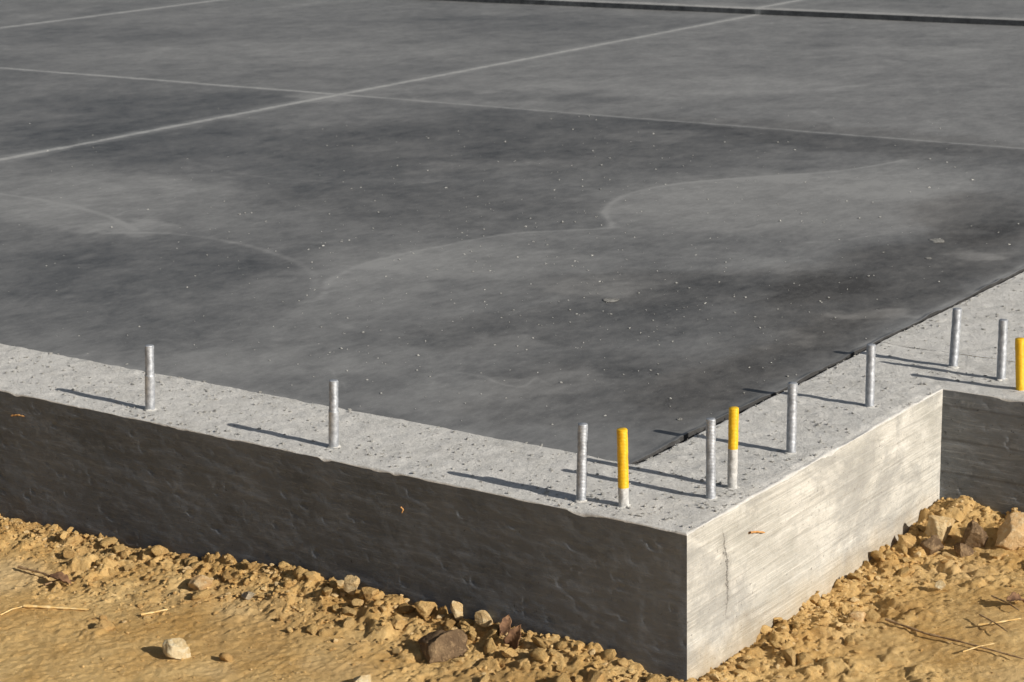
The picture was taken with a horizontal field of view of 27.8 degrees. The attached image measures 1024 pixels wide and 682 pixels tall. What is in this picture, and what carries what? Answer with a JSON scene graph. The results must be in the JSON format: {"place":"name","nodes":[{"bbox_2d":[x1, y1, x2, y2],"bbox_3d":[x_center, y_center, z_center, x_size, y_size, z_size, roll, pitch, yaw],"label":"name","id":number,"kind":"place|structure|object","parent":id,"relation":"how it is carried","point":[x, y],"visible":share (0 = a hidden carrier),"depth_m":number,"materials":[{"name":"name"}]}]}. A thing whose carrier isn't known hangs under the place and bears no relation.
{"place":"outdoors","nodes":[
{"label":"outdoors","id":0,"kind":"place"},
{"bbox_2d":[0,354,1023,681],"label":"ground","id":1,"kind":"structure","parent":0,"point":[40,646],"depth_m":3.52,"materials":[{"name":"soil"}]},
{"bbox_2d":[17,565,66,582],"bbox_3d":[-0.875,0.434,3.856,0.138,0.006,0.008,10,18,36],"label":"twig","id":2,"kind":"object","parent":1,"relation":"on","point":[31,570],"visible":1,"depth_m":3.87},
{"bbox_2d":[23,604,88,609],"bbox_3d":[-0.811,0.474,3.681,0.118,0.010,0.008,0,15,4],"label":"straw","id":3,"kind":"object","parent":1,"relation":"on","point":[43,606],"visible":1,"depth_m":3.68,"materials":[{"name":"plant"}]},
{"bbox_2d":[48,572,71,583],"bbox_3d":[-0.836,0.438,3.820,0.050,0.015,0.023,15,30,15],"label":"dead leaf","id":4,"kind":"object","parent":1,"relation":"on","point":[61,576],"visible":1,"depth_m":3.82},
{"bbox_2d":[59,536,75,545],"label":"rock","id":5,"kind":"object","parent":1,"relation":"on","point":[68,540],"visible":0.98,"depth_m":4.00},
{"bbox_2d":[63,548,74,558],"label":"earth clod","id":6,"kind":"object","parent":1,"relation":"on","point":[67,553],"visible":1,"depth_m":3.94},
{"bbox_2d":[94,619,114,629],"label":"rock","id":7,"kind":"object","parent":1,"relation":"on","point":[105,624],"visible":1,"depth_m":3.58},
{"bbox_2d":[99,537,117,546],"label":"earth clod","id":8,"kind":"object","parent":1,"relation":"on","point":[107,541],"visible":1,"depth_m":3.97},
{"bbox_2d":[108,568,115,574],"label":"earth clod","id":9,"kind":"object","parent":1,"relation":"on","point":[111,571],"visible":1,"depth_m":3.86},
{"bbox_2d":[111,545,124,553],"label":"earth clod","id":10,"kind":"object","parent":1,"relation":"on","point":[116,549],"visible":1,"depth_m":3.93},
{"bbox_2d":[118,550,128,558],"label":"earth clod","id":11,"kind":"object","parent":1,"relation":"on","point":[123,554],"visible":1,"depth_m":3.91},
{"bbox_2d":[123,563,135,570],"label":"earth clod","id":12,"kind":"object","parent":1,"relation":"on","point":[128,566],"visible":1,"depth_m":3.86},
{"bbox_2d":[147,559,155,566],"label":"earth clod","id":13,"kind":"object","parent":1,"relation":"on","point":[151,563],"visible":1,"depth_m":3.86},
{"bbox_2d":[140,609,167,614],"bbox_3d":[-0.631,0.478,3.649,0.051,0.005,0.006,-10,17,-29],"label":"straw","id":14,"kind":"object","parent":1,"relation":"on","point":[157,611],"visible":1,"depth_m":3.65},
{"bbox_2d":[150,546,162,556],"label":"earth clod","id":15,"kind":"object","parent":1,"relation":"on","point":[156,551],"visible":1,"depth_m":3.89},
{"bbox_2d":[162,638,190,658],"bbox_3d":[-0.561,0.514,3.452,0.044,0.038,0.033,-8,16,-24],"label":"rock","id":16,"kind":"object","parent":1,"relation":"on","point":[176,648],"visible":1,"depth_m":3.44,"materials":[{"name":"stone"}]},
{"bbox_2d":[190,561,203,568],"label":"earth clod","id":17,"kind":"object","parent":1,"relation":"on","point":[196,564],"visible":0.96,"depth_m":3.82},
{"bbox_2d":[188,575,212,590],"bbox_3d":[-0.565,0.440,3.750,0.043,0.025,0.038,9,18,34],"label":"rock","id":18,"kind":"object","parent":1,"relation":"on","point":[198,582],"visible":0.96,"depth_m":3.74,"materials":[{"name":"beige stone"}]},
{"bbox_2d":[191,589,210,599],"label":"earth clod","id":19,"kind":"object","parent":1,"relation":"on","point":[203,593],"visible":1,"depth_m":3.70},
{"bbox_2d":[222,570,231,581],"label":"earth clod","id":20,"kind":"object","parent":1,"relation":"on","point":[226,575],"visible":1,"depth_m":3.76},
{"bbox_2d":[241,591,254,599],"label":"rock","id":21,"kind":"object","parent":1,"relation":"on","point":[248,595],"visible":1,"depth_m":3.68,"materials":[{"name":"grey stone"}]},
{"bbox_2d":[245,562,254,569],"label":"earth clod","id":22,"kind":"object","parent":1,"relation":"on","point":[248,565],"visible":1,"depth_m":3.77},
{"bbox_2d":[293,566,306,576],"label":"earth clod","id":23,"kind":"object","parent":1,"relation":"on","point":[298,569],"visible":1,"depth_m":3.69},
{"bbox_2d":[297,569,307,580],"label":"earth clod","id":24,"kind":"object","parent":1,"relation":"on","point":[301,576],"visible":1,"depth_m":3.69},
{"bbox_2d":[306,623,317,634],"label":"earth clod","id":25,"kind":"object","parent":1,"relation":"on","point":[312,628],"visible":1,"depth_m":3.53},
{"bbox_2d":[318,628,327,636],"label":"earth clod","id":26,"kind":"object","parent":1,"relation":"on","point":[323,632],"visible":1,"depth_m":3.52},
{"bbox_2d":[322,587,332,595],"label":"earth clod","id":27,"kind":"object","parent":1,"relation":"on","point":[327,591],"visible":1,"depth_m":3.62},
{"bbox_2d":[329,580,337,587],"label":"earth clod","id":28,"kind":"object","parent":1,"relation":"on","point":[333,583],"visible":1,"depth_m":3.65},
{"bbox_2d":[332,604,338,612],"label":"earth clod","id":29,"kind":"object","parent":1,"relation":"on","point":[335,608],"visible":1,"depth_m":3.60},
{"bbox_2d":[342,617,354,628],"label":"earth clod","id":30,"kind":"object","parent":1,"relation":"on","point":[349,623],"visible":1,"depth_m":3.54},
{"bbox_2d":[342,606,355,614],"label":"earth clod","id":31,"kind":"object","parent":1,"relation":"on","point":[346,610],"visible":1,"depth_m":3.58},
{"bbox_2d":[343,575,359,594],"bbox_3d":[-0.279,0.429,3.616,0.031,0.035,0.023,9,18,34],"label":"rock","id":32,"kind":"object","parent":1,"relation":"on","point":[351,584],"visible":1,"depth_m":3.61,"materials":[{"name":"beige stone"}]},
{"bbox_2d":[350,598,363,606],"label":"earth clod","id":33,"kind":"object","parent":1,"relation":"on","point":[357,602],"visible":1,"depth_m":3.59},
{"bbox_2d":[353,675,370,681],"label":"rock","id":34,"kind":"object","parent":1,"relation":"on","point":[364,678],"visible":1,"depth_m":3.30,"materials":[{"name":"stone"}]},
{"bbox_2d":[362,587,378,599],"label":"rock","id":35,"kind":"object","parent":1,"relation":"on","point":[370,593],"visible":1,"depth_m":3.59,"materials":[{"name":"stone"}]},
{"bbox_2d":[391,616,404,628],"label":"rock","id":36,"kind":"object","parent":1,"relation":"on","point":[397,622],"visible":1,"depth_m":3.52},
{"bbox_2d":[398,603,415,612],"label":"earth clod","id":37,"kind":"object","parent":1,"relation":"on","point":[405,608],"visible":1,"depth_m":3.55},
{"bbox_2d":[414,601,436,617],"bbox_3d":[-0.150,0.458,3.535,0.036,0.031,0.032,9,18,34],"label":"rock","id":38,"kind":"object","parent":1,"relation":"on","point":[425,609],"visible":1,"depth_m":3.52,"materials":[{"name":"stone"}]},
{"bbox_2d":[418,629,467,662],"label":"rock","id":39,"kind":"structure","parent":1,"relation":"on","point":[440,645],"depth_m":3.41,"materials":[{"name":"brown stone"}]},
{"bbox_2d":[444,625,451,630],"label":"earth clod","id":40,"kind":"object","parent":1,"relation":"on","point":[446,627],"visible":0.73,"depth_m":3.48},
{"bbox_2d":[443,618,456,627],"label":"earth clod","id":41,"kind":"object","parent":1,"relation":"on","point":[451,622],"visible":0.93,"depth_m":3.50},
{"bbox_2d":[450,601,462,621],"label":"rock","id":42,"kind":"object","parent":1,"relation":"on","point":[456,608],"visible":1,"depth_m":3.50,"materials":[{"name":"beige stone"}]},
{"bbox_2d":[459,618,466,628],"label":"earth clod","id":43,"kind":"object","parent":1,"relation":"on","point":[462,626],"visible":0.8,"depth_m":3.49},
{"bbox_2d":[460,618,473,625],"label":"earth clod","id":44,"kind":"object","parent":1,"relation":"on","point":[468,622],"visible":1,"depth_m":3.49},
{"bbox_2d":[466,629,476,640],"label":"earth clod","id":45,"kind":"object","parent":1,"relation":"on","point":[471,634],"visible":1,"depth_m":3.44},
{"bbox_2d":[474,610,492,625],"bbox_3d":[-0.048,0.464,3.474,0.031,0.026,0.019,-3,15,-6],"label":"rock","id":46,"kind":"object","parent":1,"relation":"on","point":[481,616],"visible":1,"depth_m":3.47,"materials":[{"name":"beige stone"}]},
{"bbox_2d":[479,674,489,681],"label":"earth clod","id":47,"kind":"object","parent":1,"relation":"on","point":[485,678],"visible":1,"depth_m":3.31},
{"bbox_2d":[484,637,496,654],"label":"earth clod","id":48,"kind":"object","parent":1,"relation":"on","point":[490,646],"visible":1,"depth_m":3.40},
{"bbox_2d":[483,628,498,641],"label":"earth clod","id":49,"kind":"object","parent":1,"relation":"on","point":[493,633],"visible":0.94,"depth_m":3.43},
{"bbox_2d":[499,615,511,635],"bbox_3d":[-0.011,0.472,3.433,0.020,0.041,0.013,20,-18,0],"label":"dead leaf","id":50,"kind":"object","parent":1,"relation":"on","point":[505,625],"visible":1,"depth_m":3.43,"materials":[{"name":"plant"}]},
{"bbox_2d":[0,498,1019,681],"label":"soil lumps","id":51,"kind":"object","parent":1,"relation":"on","point":[315,576],"visible":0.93,"depth_m":3.63,"materials":[{"name":"soil"}]},
{"bbox_2d":[502,648,518,657],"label":"rock","id":52,"kind":"object","parent":1,"relation":"on","point":[509,653],"visible":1,"depth_m":3.37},
{"bbox_2d":[0,272,1023,680],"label":"foundation wall","id":53,"kind":"structure","parent":1,"relation":"on","point":[700,598],"depth_m":3.68,"materials":[{"name":"concrete"}]},
{"bbox_2d":[144,344,156,410],"bbox_3d":[-0.688,0.079,3.926,0.026,0.146,0.028,-1,14,-11],"label":"anchor bolt","id":54,"kind":"object","parent":53,"relation":"on","point":[149,382],"visible":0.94,"depth_m":3.92,"materials":[{"name":"metal"}]},
{"bbox_2d":[327,379,340,448],"bbox_3d":[-0.316,0.138,3.670,0.025,0.143,0.025,0,14,-6],"label":"anchor bolt","id":55,"kind":"object","parent":53,"relation":"on","point":[333,424],"visible":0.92,"depth_m":3.66,"materials":[{"name":"metal"}]},
{"bbox_2d":[0,0,1023,464],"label":"slab","id":56,"kind":"structure","parent":53,"relation":"on","point":[116,188],"depth_m":6.00,"materials":[{"name":"concrete"}]},
{"bbox_2d":[8,108,1018,424],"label":"slab crumbs","id":57,"kind":"object","parent":56,"relation":"on","point":[574,260],"visible":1,"depth_m":4.93,"materials":[{"name":"concrete"}]},
{"bbox_2d":[603,298,618,301],"bbox_3d":[0.227,-0.093,4.737,0.039,0.001,0.035,-1,15,1],"label":"mortar flake","id":58,"kind":"object","parent":56,"relation":"on","point":[608,300],"visible":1,"depth_m":4.74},
{"bbox_2d":[929,238,943,242],"bbox_3d":[1.087,-0.256,5.288,0.038,0.003,0.049,-1,15,1],"label":"mortar flake","id":59,"kind":"object","parent":56,"relation":"on","point":[936,240],"visible":1,"depth_m":5.29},
{"bbox_2d":[1,274,1023,530],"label":"ledge crumbs","id":60,"kind":"object","parent":53,"relation":"on","point":[541,444],"visible":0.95,"depth_m":3.74,"materials":[{"name":"concrete"}]},
{"bbox_2d":[574,422,587,502],"bbox_3d":[0.113,0.206,3.354,0.022,0.151,0.026,1,15,1],"label":"anchor bolt","id":61,"kind":"object","parent":53,"relation":"on","point":[582,449],"visible":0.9,"depth_m":3.35,"materials":[{"name":"metal"}]},
{"bbox_2d":[616,427,630,507],"bbox_3d":[0.179,0.213,3.321,0.023,0.151,0.026,-1,15,3],"label":"anchor bolt","id":62,"kind":"object","parent":53,"relation":"on","point":[622,466],"visible":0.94,"depth_m":3.31,"materials":[{"name":"metal"}]},
{"bbox_2d":[705,417,717,499],"bbox_3d":[0.322,0.201,3.348,0.023,0.156,0.026,5,16,23],"label":"anchor bolt","id":63,"kind":"object","parent":53,"relation":"on","point":[710,458],"visible":0.89,"depth_m":3.34,"materials":[{"name":"metal"}]},
{"bbox_2d":[724,406,739,489],"bbox_3d":[0.362,0.185,3.400,0.026,0.158,0.022,12,19,41],"label":"anchor bolt","id":64,"kind":"object","parent":53,"relation":"on","point":[733,437],"visible":0.9,"depth_m":3.39,"materials":[{"name":"metal"}]},
{"bbox_2d":[441,0,1023,25],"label":"slab","id":65,"kind":"structure","parent":53,"relation":"on","point":[999,12],"depth_m":10.91,"materials":[{"name":"concrete"}]},
{"bbox_2d":[784,382,797,454],"bbox_3d":[0.483,0.142,3.577,0.025,0.146,0.027,1,15,8],"label":"anchor bolt","id":66,"kind":"object","parent":53,"relation":"on","point":[792,391],"visible":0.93,"depth_m":3.57,"materials":[{"name":"metal"}]},
{"bbox_2d":[865,343,875,407],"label":"anchor bolt","id":67,"kind":"object","parent":53,"relation":"on","point":[870,375],"visible":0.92,"depth_m":3.83,"materials":[{"name":"metal"}]},
{"bbox_2d":[947,308,961,368],"bbox_3d":[0.876,0.003,4.094,0.024,0.139,0.028,4,15,12],"label":"anchor bolt","id":68,"kind":"object","parent":53,"relation":"on","point":[955,339],"visible":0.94,"depth_m":4.09,"materials":[{"name":"metal"}]},
{"bbox_2d":[996,319,1007,380],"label":"anchor bolt","id":69,"kind":"object","parent":53,"relation":"on","point":[1002,348],"visible":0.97,"depth_m":3.99,"materials":[{"name":"metal"}]},
{"bbox_2d":[1015,337,1023,391],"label":"anchor bolt","id":70,"kind":"object","parent":53,"relation":"on","point":[1019,358],"visible":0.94,"depth_m":3.91,"materials":[{"name":"yellow paint"}]},
{"bbox_2d":[0,495,1023,681],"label":"soil crumbs","id":71,"kind":"object","parent":1,"relation":"on","point":[480,667],"visible":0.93,"depth_m":3.63,"materials":[{"name":"soil"}]},
{"bbox_2d":[503,624,520,649],"bbox_3d":[0.002,0.492,3.404,0.029,0.056,0.018,27,17,22],"label":"dead leaf","id":72,"kind":"object","parent":1,"relation":"on","point":[512,637],"visible":0.84,"depth_m":3.40,"materials":[{"name":"plant"}]},
{"bbox_2d":[514,657,531,669],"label":"earth clod","id":73,"kind":"object","parent":1,"relation":"on","point":[518,664],"visible":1,"depth_m":3.35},
{"bbox_2d":[520,662,530,670],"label":"earth clod","id":74,"kind":"object","parent":1,"relation":"on","point":[525,665],"visible":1,"depth_m":3.35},
{"bbox_2d":[530,648,548,660],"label":"earth clod","id":75,"kind":"object","parent":1,"relation":"on","point":[537,654],"visible":1,"depth_m":3.35,"materials":[{"name":"soil"}]},
{"bbox_2d":[531,636,550,648],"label":"earth clod","id":76,"kind":"object","parent":1,"relation":"on","point":[538,641],"visible":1,"depth_m":3.38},
{"bbox_2d":[556,665,563,671],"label":"earth clod","id":77,"kind":"object","parent":1,"relation":"on","point":[559,668],"visible":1,"depth_m":3.32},
{"bbox_2d":[556,641,566,649],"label":"earth clod","id":78,"kind":"object","parent":1,"relation":"on","point":[560,645],"visible":1,"depth_m":3.37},
{"bbox_2d":[555,672,571,681],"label":"earth clod","id":79,"kind":"object","parent":1,"relation":"on","point":[563,677],"visible":1,"depth_m":3.27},
{"bbox_2d":[572,675,582,681],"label":"earth clod","id":80,"kind":"object","parent":1,"relation":"on","point":[578,678],"visible":1,"depth_m":3.28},
{"bbox_2d":[587,669,603,681],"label":"rock","id":81,"kind":"object","parent":1,"relation":"on","point":[595,676],"visible":1,"depth_m":3.28,"materials":[{"name":"stone"}]},
{"bbox_2d":[599,649,616,660],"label":"earth clod","id":82,"kind":"object","parent":1,"relation":"on","point":[607,654],"visible":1,"depth_m":3.33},
{"bbox_2d":[645,674,662,681],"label":"earth clod","id":83,"kind":"object","parent":1,"relation":"on","point":[653,678],"visible":1,"depth_m":3.27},
{"bbox_2d":[736,662,749,668],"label":"earth clod","id":84,"kind":"object","parent":1,"relation":"on","point":[742,665],"visible":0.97,"depth_m":3.34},
{"bbox_2d":[745,659,759,670],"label":"earth clod","id":85,"kind":"object","parent":1,"relation":"on","point":[754,664],"visible":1,"depth_m":3.35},
{"bbox_2d":[769,641,781,648],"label":"earth clod","id":86,"kind":"object","parent":1,"relation":"on","point":[776,644],"visible":1,"depth_m":3.40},
{"bbox_2d":[776,660,785,666],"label":"earth clod","id":87,"kind":"object","parent":1,"relation":"on","point":[781,663],"visible":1,"depth_m":3.35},
{"bbox_2d":[783,648,796,665],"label":"earth clod","id":88,"kind":"object","parent":1,"relation":"on","point":[789,655],"visible":1,"depth_m":3.37,"materials":[{"name":"soil"}]},
{"bbox_2d":[792,622,800,628],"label":"earth clod","id":89,"kind":"object","parent":1,"relation":"on","point":[796,625],"visible":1,"depth_m":3.47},
{"bbox_2d":[796,652,810,664],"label":"earth clod","id":90,"kind":"object","parent":1,"relation":"on","point":[803,658],"visible":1,"depth_m":3.37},
{"bbox_2d":[838,607,844,614],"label":"earth clod","id":91,"kind":"object","parent":1,"relation":"on","point":[841,610],"visible":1,"depth_m":3.58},
{"bbox_2d":[842,617,853,622],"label":"earth clod","id":92,"kind":"object","parent":1,"relation":"on","point":[848,620],"visible":1,"depth_m":3.52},
{"bbox_2d":[844,635,854,645],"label":"earth clod","id":93,"kind":"object","parent":1,"relation":"on","point":[849,640],"visible":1,"depth_m":3.44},
{"bbox_2d":[848,572,862,580],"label":"earth clod","id":94,"kind":"object","parent":1,"relation":"on","point":[857,576],"visible":1,"depth_m":3.69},
{"bbox_2d":[849,611,865,621],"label":"rock","id":95,"kind":"object","parent":1,"relation":"on","point":[858,615],"visible":1,"depth_m":3.53,"materials":[{"name":"beige stone"}]},
{"bbox_2d":[864,609,880,622],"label":"earth clod","id":96,"kind":"object","parent":1,"relation":"on","point":[872,615],"visible":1,"depth_m":3.54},
{"bbox_2d":[871,550,884,560],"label":"earth clod","id":97,"kind":"object","parent":1,"relation":"on","point":[877,555],"visible":1,"depth_m":3.77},
{"bbox_2d":[876,585,888,593],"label":"earth clod","id":98,"kind":"object","parent":1,"relation":"on","point":[883,588],"visible":1,"depth_m":3.64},
{"bbox_2d":[884,549,892,554],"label":"earth clod","id":99,"kind":"object","parent":1,"relation":"on","point":[888,551],"visible":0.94,"depth_m":3.81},
{"bbox_2d":[892,544,907,553],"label":"earth clod","id":100,"kind":"object","parent":1,"relation":"on","point":[900,548],"visible":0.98,"depth_m":3.83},
{"bbox_2d":[897,567,910,576],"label":"earth clod","id":101,"kind":"object","parent":1,"relation":"on","point":[904,572],"visible":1,"depth_m":3.72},
{"bbox_2d":[898,534,917,548],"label":"rock","id":102,"kind":"object","parent":1,"relation":"on","point":[908,541],"visible":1,"depth_m":3.84,"materials":[{"name":"stone"}]},
{"bbox_2d":[915,523,925,531],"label":"earth clod","id":103,"kind":"object","parent":1,"relation":"on","point":[920,527],"visible":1,"depth_m":3.90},
{"bbox_2d":[920,535,943,555],"bbox_3d":[0.777,0.381,3.833,0.043,0.042,0.040,9,18,34],"label":"rock","id":104,"kind":"object","parent":1,"relation":"on","point":[932,544],"visible":1,"depth_m":3.82,"materials":[{"name":"brown stone"}]},
{"bbox_2d":[935,580,945,589],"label":"rock","id":105,"kind":"object","parent":1,"relation":"on","point":[940,585],"visible":1,"depth_m":3.64,"materials":[{"name":"stone"}]},
{"bbox_2d":[925,515,958,543],"bbox_3d":[0.803,0.353,3.880,0.058,0.065,0.049,-13,18,-37],"label":"rock","id":106,"kind":"object","parent":1,"relation":"on","point":[940,527],"visible":0.88,"depth_m":3.85,"materials":[{"name":"beige stone"}]},
{"bbox_2d":[885,618,1023,658],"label":"twig","id":107,"kind":"object","parent":1,"relation":"on","point":[914,629],"visible":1,"depth_m":3.43,"materials":[{"name":"wood"}]},
{"bbox_2d":[953,543,973,556],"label":"rock","id":108,"kind":"object","parent":1,"relation":"on","point":[962,550],"visible":1,"depth_m":3.81,"materials":[{"name":"brown stone"}]},
{"bbox_2d":[960,520,988,547],"bbox_3d":[0.855,0.362,3.837,0.039,0.071,0.047,-12,18,-36],"label":"rock","id":109,"kind":"object","parent":1,"relation":"on","point":[975,534],"visible":0.88,"depth_m":3.83,"materials":[{"name":"brown stone"}]},
{"bbox_2d":[962,643,993,651],"bbox_3d":[0.763,0.502,3.385,0.060,0.006,0.005,-7,15,-20],"label":"twig","id":110,"kind":"object","parent":1,"relation":"on","point":[976,647],"visible":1,"depth_m":3.38,"materials":[{"name":"wood"}]},
{"bbox_2d":[979,614,1007,631],"bbox_3d":[0.803,0.469,3.451,0.004,0.004,0.080,-7,16,-21],"label":"twig","id":111,"kind":"object","parent":1,"relation":"on","point":[981,615],"visible":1,"depth_m":3.45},
{"bbox_2d":[989,548,1004,559],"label":"rock","id":112,"kind":"object","parent":1,"relation":"on","point":[998,553],"visible":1,"depth_m":3.78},
{"bbox_2d":[978,618,1020,625],"bbox_3d":[0.816,0.470,3.457,0.075,0.008,0.009,-3,15,-8],"label":"straw","id":113,"kind":"object","parent":1,"relation":"on","point":[981,624],"visible":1,"depth_m":3.45,"materials":[{"name":"plant"}]},
{"bbox_2d":[991,595,1018,609],"bbox_3d":[0.842,0.446,3.530,0.004,0.004,0.074,-8,16,-25],"label":"twig","id":114,"kind":"object","parent":1,"relation":"on","point":[1004,601],"visible":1,"depth_m":3.53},
{"bbox_2d":[995,512,1023,549],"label":"rock","id":115,"kind":"object","parent":1,"relation":"on","point":[1010,534],"visible":1,"depth_m":3.81,"materials":[{"name":"beige stone"}]},
{"bbox_2d":[1006,592,1023,601],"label":"dead leaf","id":116,"kind":"object","parent":1,"relation":"on","point":[1013,596],"visible":1,"depth_m":3.52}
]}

